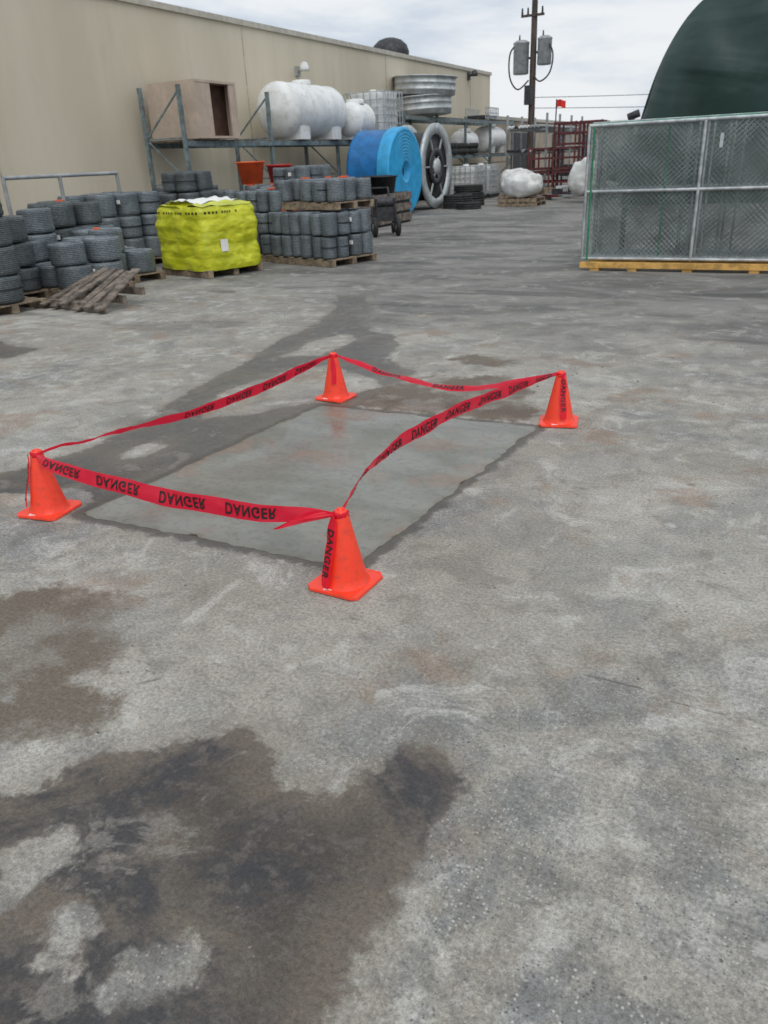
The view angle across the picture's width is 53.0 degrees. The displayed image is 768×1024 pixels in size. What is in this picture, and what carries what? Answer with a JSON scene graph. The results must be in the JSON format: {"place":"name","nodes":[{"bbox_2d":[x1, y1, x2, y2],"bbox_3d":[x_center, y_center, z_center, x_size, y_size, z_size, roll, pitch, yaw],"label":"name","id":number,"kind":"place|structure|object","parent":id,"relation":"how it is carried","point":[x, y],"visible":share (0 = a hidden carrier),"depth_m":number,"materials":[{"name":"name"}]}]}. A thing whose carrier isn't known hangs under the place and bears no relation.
{"place":"outdoors","nodes":[
{"label":"outdoors","id":0,"kind":"place"},
{"bbox_2d":[0,0,491,215],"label":"warehouse","id":1,"kind":"structure","parent":0,"point":[74,74],"depth_m":17.57,"materials":[{"name":"beige paint"}]},
{"bbox_2d":[294,61,309,75],"bbox_3d":[-2.436,-13.088,22.741,0.518,0.340,0.300,15,30,34],"label":"wall lamp","id":2,"kind":"object","parent":1,"relation":"attached to","point":[304,66],"visible":1,"depth_m":22.63,"materials":[{"name":"grey paint"}]},
{"bbox_2d":[373,37,408,54],"bbox_3d":[0.243,-18.012,30.026,1.480,0.820,1.480,10,27,25],"label":"roof vent","id":3,"kind":"object","parent":1,"relation":"on","point":[393,44],"visible":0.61,"depth_m":29.48,"materials":[{"name":"metal"}]},
{"bbox_2d":[467,70,477,79],"bbox_3d":[3.882,-19.236,33.906,0.530,0.364,0.300,18,31,37],"label":"wall lamp","id":4,"kind":"object","parent":1,"relation":"attached to","point":[473,73],"visible":1,"depth_m":33.80,"materials":[{"name":"metal"}]},
{"bbox_2d":[245,183,272,190],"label":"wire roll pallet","id":5,"kind":"object","parent":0,"point":[252,187],"visible":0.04,"depth_m":16.29,"materials":[{"name":"metal"}]},
{"bbox_2d":[235,161,264,184],"bbox_3d":[-2.828,-7.215,16.396,0.640,0.440,0.640,10,27,25],"label":"orange tub","id":6,"kind":"object","parent":5,"relation":"on","point":[250,172],"visible":0.95,"depth_m":16.20,"materials":[{"name":"orange plastic"}]},
{"bbox_2d":[265,164,291,182],"bbox_3d":[-2.312,-7.486,17.034,0.600,0.360,0.600,10,27,25],"label":"red tub","id":7,"kind":"object","parent":5,"relation":"on","point":[270,169],"visible":0.51,"depth_m":16.81,"materials":[{"name":"red plastic"}]},
{"bbox_2d":[259,164,330,189],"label":"wire roll pallet","id":8,"kind":"object","parent":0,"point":[310,171],"visible":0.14,"depth_m":14.03,"materials":[{"name":"metal"}]},
{"bbox_2d":[0,177,767,1023],"bbox_3d":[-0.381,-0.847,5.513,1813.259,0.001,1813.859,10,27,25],"label":"ground","id":9,"kind":"structure","parent":0,"point":[164,821],"depth_m":2.48,"materials":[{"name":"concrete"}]},
{"bbox_2d":[0,202,46,313],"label":"wire roll pallet","id":10,"kind":"object","parent":9,"relation":"on","point":[13,298],"visible":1,"depth_m":9.22,"materials":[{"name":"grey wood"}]},
{"bbox_2d":[5,215,49,297],"bbox_3d":[-5.205,-3.323,10.162,1.002,1.049,1.011,14,29,32],"label":"wire roll pallet","id":11,"kind":"object","parent":9,"relation":"on","point":[29,274],"visible":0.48,"depth_m":10.13,"materials":[{"name":"grey metal"}]},
{"bbox_2d":[16,207,57,260],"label":"wire roll pallet","id":12,"kind":"object","parent":9,"relation":"on","point":[39,223],"visible":0.11,"depth_m":10.70,"materials":[{"name":"metal"}]},
{"bbox_2d":[18,449,81,520],"bbox_3d":[-1.653,-0.151,3.736,0.230,0.318,0.230,6,26,19],"label":"traffic cone","id":13,"kind":"object","parent":9,"relation":"on","point":[49,501],"visible":0.98,"depth_m":3.71,"materials":[{"name":"plastic"}]},
{"bbox_2d":[1,171,120,214],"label":"steel rail","id":14,"kind":"object","parent":9,"relation":"on","point":[23,177],"visible":0.45,"depth_m":12.65,"materials":[{"name":"grey metal"}]},
{"bbox_2d":[27,200,101,241],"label":"wire roll pallet","id":15,"kind":"object","parent":9,"relation":"on","point":[69,217],"visible":0.3,"depth_m":11.59,"materials":[{"name":"grey metal"}]},
{"bbox_2d":[30,235,134,299],"bbox_3d":[-4.395,-3.455,10.770,1.510,0.716,1.021,16,31,36],"label":"wire roll pallet","id":16,"kind":"object","parent":9,"relation":"on","point":[73,260],"visible":0.69,"depth_m":10.38,"materials":[{"name":"metal"}]},
{"bbox_2d":[39,267,145,312],"bbox_3d":[-3.648,-2.787,9.590,1.336,0.396,1.058,10,27,25],"label":"broken pallet","id":17,"kind":"object","parent":9,"relation":"on","point":[106,292],"visible":0.98,"depth_m":9.52,"materials":[{"name":"brown wood"}]},
{"bbox_2d":[57,191,162,261],"bbox_3d":[-4.734,-4.961,13.522,1.366,1.199,1.374,15,30,34],"label":"wire roll pallet","id":18,"kind":"object","parent":9,"relation":"on","point":[132,216],"visible":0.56,"depth_m":13.13,"materials":[{"name":"metal"}]},
{"bbox_2d":[72,224,165,282],"bbox_3d":[-4.241,-3.953,11.748,1.520,0.795,1.017,18,31,37],"label":"wire roll pallet","id":19,"kind":"object","parent":9,"relation":"on","point":[143,259],"visible":0.3,"depth_m":11.43,"materials":[{"name":"metal"}]},
{"bbox_2d":[152,185,217,191],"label":"wire roll pallet","id":20,"kind":"object","parent":9,"relation":"on","point":[160,189],"depth_m":16.43,"materials":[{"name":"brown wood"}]},
{"bbox_2d":[158,170,229,205],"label":"wire roll pallet","id":21,"kind":"object","parent":9,"relation":"on","point":[186,185],"visible":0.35,"depth_m":14.01,"materials":[{"name":"grey metal"}]},
{"bbox_2d":[155,196,262,278],"bbox_3d":[-2.749,-4.325,12.035,1.354,1.106,1.162,19,32,39],"label":"wrapped bag pallet","id":22,"kind":"object","parent":9,"relation":"on","point":[203,237],"visible":1,"depth_m":11.62,"materials":[{"name":"yellow plastic"}]},
{"bbox_2d":[136,84,351,190],"bbox_3d":[-2.612,-9.930,21.793,1.240,3.200,10.375,10,27,25],"label":"pallet rack","id":23,"kind":"object","parent":9,"relation":"on","point":[184,143],"visible":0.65,"depth_m":18.65,"materials":[{"name":"metal"}]},
{"bbox_2d":[144,79,240,140],"bbox_3d":[-4.426,-9.315,17.945,1.400,1.170,1.500,10,27,25],"label":"plywood crate","id":24,"kind":"object","parent":23,"relation":"on","point":[210,109],"visible":0.94,"depth_m":17.45,"materials":[{"name":"beige wood"}]},
{"bbox_2d":[256,79,346,139],"bbox_3d":[-2.264,-11.247,21.586,1.380,1.503,3.200,10,27,25],"label":"storage tank","id":25,"kind":"object","parent":23,"relation":"on","point":[302,109],"visible":0.96,"depth_m":20.75,"materials":[{"name":"white plastic"}]},
{"bbox_2d":[339,99,375,139],"bbox_3d":[-0.847,-11.814,23.195,0.960,1.088,1.200,10,27,25],"label":"storage tank","id":26,"kind":"object","parent":23,"relation":"on","point":[360,115],"visible":0.7,"depth_m":22.79,"materials":[{"name":"white plastic"}]},
{"bbox_2d":[343,89,402,129],"bbox_3d":[-0.317,-12.510,24.302,1.450,1.412,1.325,10,27,25],"label":"ibc tote","id":27,"kind":"object","parent":23,"relation":"on","point":[382,103],"visible":0.56,"depth_m":23.70,"materials":[{"name":"white plastic"}]},
{"bbox_2d":[224,188,294,261],"bbox_3d":[-2.063,-5.045,13.483,1.345,1.155,0.900,15,30,34],"label":"wire roll pallet","id":28,"kind":"object","parent":9,"relation":"on","point":[265,203],"visible":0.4,"depth_m":13.03,"materials":[{"name":"metal"}]},
{"bbox_2d":[84,406,535,561],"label":"concrete slab","id":29,"kind":"structure","parent":9,"relation":"in","point":[322,457],"depth_m":4.04,"materials":[{"name":"grey concrete"}]},
{"bbox_2d":[270,208,376,266],"bbox_3d":[-1.032,-4.583,12.762,1.566,0.825,1.084,20,33,40],"label":"wire roll pallet","id":30,"kind":"object","parent":9,"relation":"on","point":[326,238],"visible":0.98,"depth_m":12.38,"materials":[{"name":"metal"}]},
{"bbox_2d":[275,176,373,209],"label":"wire roll pallet","id":31,"kind":"object","parent":30,"relation":"on","point":[326,193],"visible":1,"depth_m":12.40,"materials":[{"name":"metal"}]},
{"bbox_2d":[315,352,356,402],"bbox_3d":[-0.343,-0.947,5.344,0.230,0.318,0.230,13,29,30],"label":"traffic cone","id":32,"kind":"object","parent":9,"relation":"on","point":[337,392],"visible":1,"depth_m":5.32,"materials":[{"name":"plastic"}]},
{"bbox_2d":[308,507,382,600],"bbox_3d":[-0.156,0.134,2.956,0.230,0.318,0.230,11,28,28],"label":"traffic cone","id":33,"kind":"object","parent":9,"relation":"on","point":[352,578],"visible":0.81,"depth_m":2.92,"materials":[{"name":"plastic"}]},
{"bbox_2d":[25,354,566,588],"bbox_3d":[-0.313,-0.460,4.135,1.796,0.389,2.519,14,29,32],"label":"danger tape","id":34,"kind":"object","parent":33,"relation":"on","point":[288,515],"visible":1,"depth_m":3.46,"materials":[{"name":"red plastic"}]},
{"bbox_2d":[346,126,421,211],"bbox_3d":[0.047,-10.007,22.701,1.360,2.360,2.360,10,27,25],"label":"blue cable reel","id":35,"kind":"object","parent":9,"relation":"on","point":[393,151],"visible":0.79,"depth_m":21.90,"materials":[{"name":"blue plastic"}]},
{"bbox_2d":[360,191,411,226],"bbox_3d":[-0.371,-7.797,19.841,1.530,0.730,1.930,10,27,25],"label":"wood crate","id":36,"kind":"object","parent":9,"relation":"on","point":[403,206],"visible":0.3,"depth_m":19.79,"materials":[{"name":"wood"}]},
{"bbox_2d":[369,175,397,193],"bbox_3d":[-0.016,-8.186,19.270,0.740,0.400,0.740,10,27,25],"label":"black tub","id":37,"kind":"object","parent":36,"relation":"on","point":[389,181],"visible":0.94,"depth_m":19.04,"materials":[{"name":"black plastic"}]},
{"bbox_2d":[371,186,400,236],"bbox_3d":[-0.020,-6.574,16.859,0.600,0.970,1.215,-6,25,-7],"label":"hand cart","id":38,"kind":"object","parent":9,"relation":"on","point":[384,209],"visible":0.91,"depth_m":16.50,"materials":[{"name":"metal"}]},
{"bbox_2d":[401,123,451,208],"bbox_3d":[1.224,-11.125,24.860,1.120,2.500,2.500,10,27,25],"label":"steel hose reel","id":39,"kind":"object","parent":9,"relation":"on","point":[433,141],"visible":0.56,"depth_m":24.58,"materials":[{"name":"metal"}]},
{"bbox_2d":[398,112,513,171],"bbox_3d":[2.869,-14.577,31.715,1.240,2.950,11.875,10,27,25],"label":"pallet rack","id":40,"kind":"object","parent":9,"relation":"on","point":[464,121],"visible":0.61,"depth_m":31.59,"materials":[{"name":"metal"}]},
{"bbox_2d":[397,94,452,115],"bbox_3d":[1.412,-14.908,28.330,2.259,0.674,2.260,10,27,25],"label":"stock tank","id":41,"kind":"object","parent":40,"relation":"on","point":[429,105],"visible":0.77,"depth_m":27.48,"materials":[{"name":"metal"}]},
{"bbox_2d":[393,74,457,95],"bbox_3d":[1.502,-15.516,28.061,2.377,0.717,2.380,10,27,25],"label":"stock tank","id":42,"kind":"object","parent":41,"relation":"on","point":[413,84],"visible":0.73,"depth_m":27.21,"materials":[{"name":"metal"}]},
{"bbox_2d":[450,128,478,154],"bbox_3d":[3.335,-15.411,32.047,0.840,0.970,1.600,10,27,25],"label":"water tank","id":43,"kind":"object","parent":40,"relation":"on","point":[458,136],"visible":0.5,"depth_m":31.51,"materials":[{"name":"white plastic"}]},
{"bbox_2d":[450,143,478,154],"bbox_3d":[2.878,-14.660,31.112,1.100,0.400,3.400,10,27,25],"label":"tire stack","id":44,"kind":"object","parent":40,"relation":"on","point":[464,148],"visible":0.59,"depth_m":30.75,"materials":[{"name":"rubber"}]},
{"bbox_2d":[465,107,498,119],"bbox_3d":[4.229,-17.142,33.199,0.930,0.465,1.630,10,27,25],"label":"wire basket","id":45,"kind":"object","parent":40,"relation":"on","point":[486,117],"visible":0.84,"depth_m":32.90,"materials":[{"name":"metal"}]},
{"bbox_2d":[474,124,505,153],"bbox_3d":[4.717,-16.708,34.502,1.040,1.167,2.200,10,27,25],"label":"water tank","id":46,"kind":"object","parent":40,"relation":"on","point":[498,139],"visible":0.8,"depth_m":33.88,"materials":[{"name":"white plastic"}]},
{"bbox_2d":[443,184,484,209],"bbox_3d":[2.578,-10.252,25.052,1.301,0.638,2.875,2,25,10],"label":"stack of tires","id":47,"kind":"object","parent":9,"relation":"on","point":[467,197],"visible":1,"depth_m":24.63,"materials":[{"name":"rubber"}]},
{"bbox_2d":[448,164,486,198],"bbox_3d":[3.084,-12.425,29.034,1.276,1.243,1.166,10,27,25],"label":"ibc tote","id":48,"kind":"object","parent":9,"relation":"on","point":[465,174],"visible":0.55,"depth_m":28.54,"materials":[{"name":"white plastic"}]},
{"bbox_2d":[469,163,500,197],"bbox_3d":[3.799,-13.047,30.323,1.276,1.243,1.166,10,27,25],"label":"ibc tote","id":49,"kind":"object","parent":9,"relation":"on","point":[493,177],"visible":0.45,"depth_m":29.92,"materials":[{"name":"white plastic"}]},
{"bbox_2d":[497,168,537,201],"bbox_3d":[4.713,-11.432,26.890,1.179,1.066,1.187,10,27,25],"label":"bulk bag","id":50,"kind":"object","parent":9,"relation":"on","point":[505,173],"visible":0.19,"depth_m":26.49,"materials":[{"name":"white fabric"}]},
{"bbox_2d":[497,171,545,206],"bbox_3d":[4.383,-10.247,24.398,1.260,1.007,1.161,10,27,25],"label":"bulk bag","id":51,"kind":"object","parent":9,"relation":"on","point":[519,188],"visible":1,"depth_m":24.02,"materials":[{"name":"white fabric"}]},
{"bbox_2d":[508,0,553,170],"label":"utility pole","id":52,"kind":"object","parent":9,"relation":"on","point":[544,52],"visible":0.98,"depth_m":39.98,"materials":[{"name":"brown wood"}]},
{"bbox_2d":[535,94,648,107],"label":"power line","id":53,"kind":"object","parent":52,"relation":"attached to","point":[597,107],"visible":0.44,"depth_m":40.70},
{"bbox_2d":[505,113,582,187],"bbox_3d":[7.382,-16.390,35.163,1.780,3.000,7.000,10,27,25],"label":"pipe rack","id":54,"kind":"object","parent":9,"relation":"on","point":[539,128],"visible":0.43,"depth_m":33.02,"materials":[{"name":"metal"}]},
{"bbox_2d":[538,370,578,427],"bbox_3d":[1.060,-0.691,4.639,0.230,0.318,0.230,4,25,15],"label":"traffic cone","id":55,"kind":"object","parent":9,"relation":"on","point":[550,417],"visible":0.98,"depth_m":4.61,"materials":[{"name":"plastic"}]},
{"bbox_2d":[554,99,565,146],"bbox_3d":[8.302,-17.502,36.599,0.446,3.750,0.097,10,27,25],"label":"red flag","id":56,"kind":"object","parent":9,"relation":"on","point":[561,103],"visible":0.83,"depth_m":35.93,"materials":[{"name":"fabric"}]},
{"bbox_2d":[527,119,609,193],"bbox_3d":[7.230,-13.905,30.262,2.760,2.520,2.060,7,26,21],"label":"red steel rack","id":57,"kind":"object","parent":9,"relation":"on","point":[557,171],"visible":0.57,"depth_m":29.72,"materials":[{"name":"red metal"}]},
{"bbox_2d":[540,144,625,199],"bbox_3d":[9.752,-13.757,30.652,5.322,1.814,12.363,10,27,25],"label":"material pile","id":58,"kind":"object","parent":9,"relation":"on","point":[548,193],"visible":0.15,"depth_m":27.24,"materials":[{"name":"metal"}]},
{"bbox_2d":[567,157,600,195],"bbox_3d":[6.381,-10.696,24.570,1.014,1.127,1.061,10,27,25],"label":"bulk bag","id":59,"kind":"object","parent":9,"relation":"on","point":[576,181],"visible":0.57,"depth_m":24.23,"materials":[{"name":"white fabric"}]},
{"bbox_2d":[618,109,639,247],"bbox_3d":[3.532,-4.707,11.161,0.182,1.997,0.100,10,27,25],"label":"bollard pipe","id":60,"kind":"object","parent":9,"relation":"on","point":[635,114],"visible":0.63,"depth_m":10.84,"materials":[{"name":"metal"}]},
{"bbox_2d":[579,112,767,273],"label":"chain link panel stack","id":61,"kind":"object","parent":9,"relation":"on","point":[687,258],"visible":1,"depth_m":10.08,"materials":[{"name":"metal"}]},
{"bbox_2d":[628,0,767,204],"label":"green fabric shelter","id":62,"kind":"object","parent":9,"relation":"on","point":[714,61],"visible":0.56,"depth_m":19.93,"materials":[{"name":"green fabric"}]},
{"bbox_2d":[153,0,701,120],"label":"sky","id":63,"kind":"structure","parent":0,"point":[601,48],"materials":[{"name":"white"}]},
{"bbox_2d":[491,116,621,178],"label":"rack","id":64,"kind":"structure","parent":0,"point":[540,141],"depth_m":45.70,"materials":[{"name":"metal"}]},
{"bbox_2d":[555,128,636,178],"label":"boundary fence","id":65,"kind":"object","parent":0,"point":[573,154],"visible":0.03,"depth_m":47.53,"materials":[{"name":"metal"}]},
{"bbox_2d":[618,119,639,145],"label":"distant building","id":66,"kind":"structure","parent":0,"point":[627,130],"depth_m":77.96,"materials":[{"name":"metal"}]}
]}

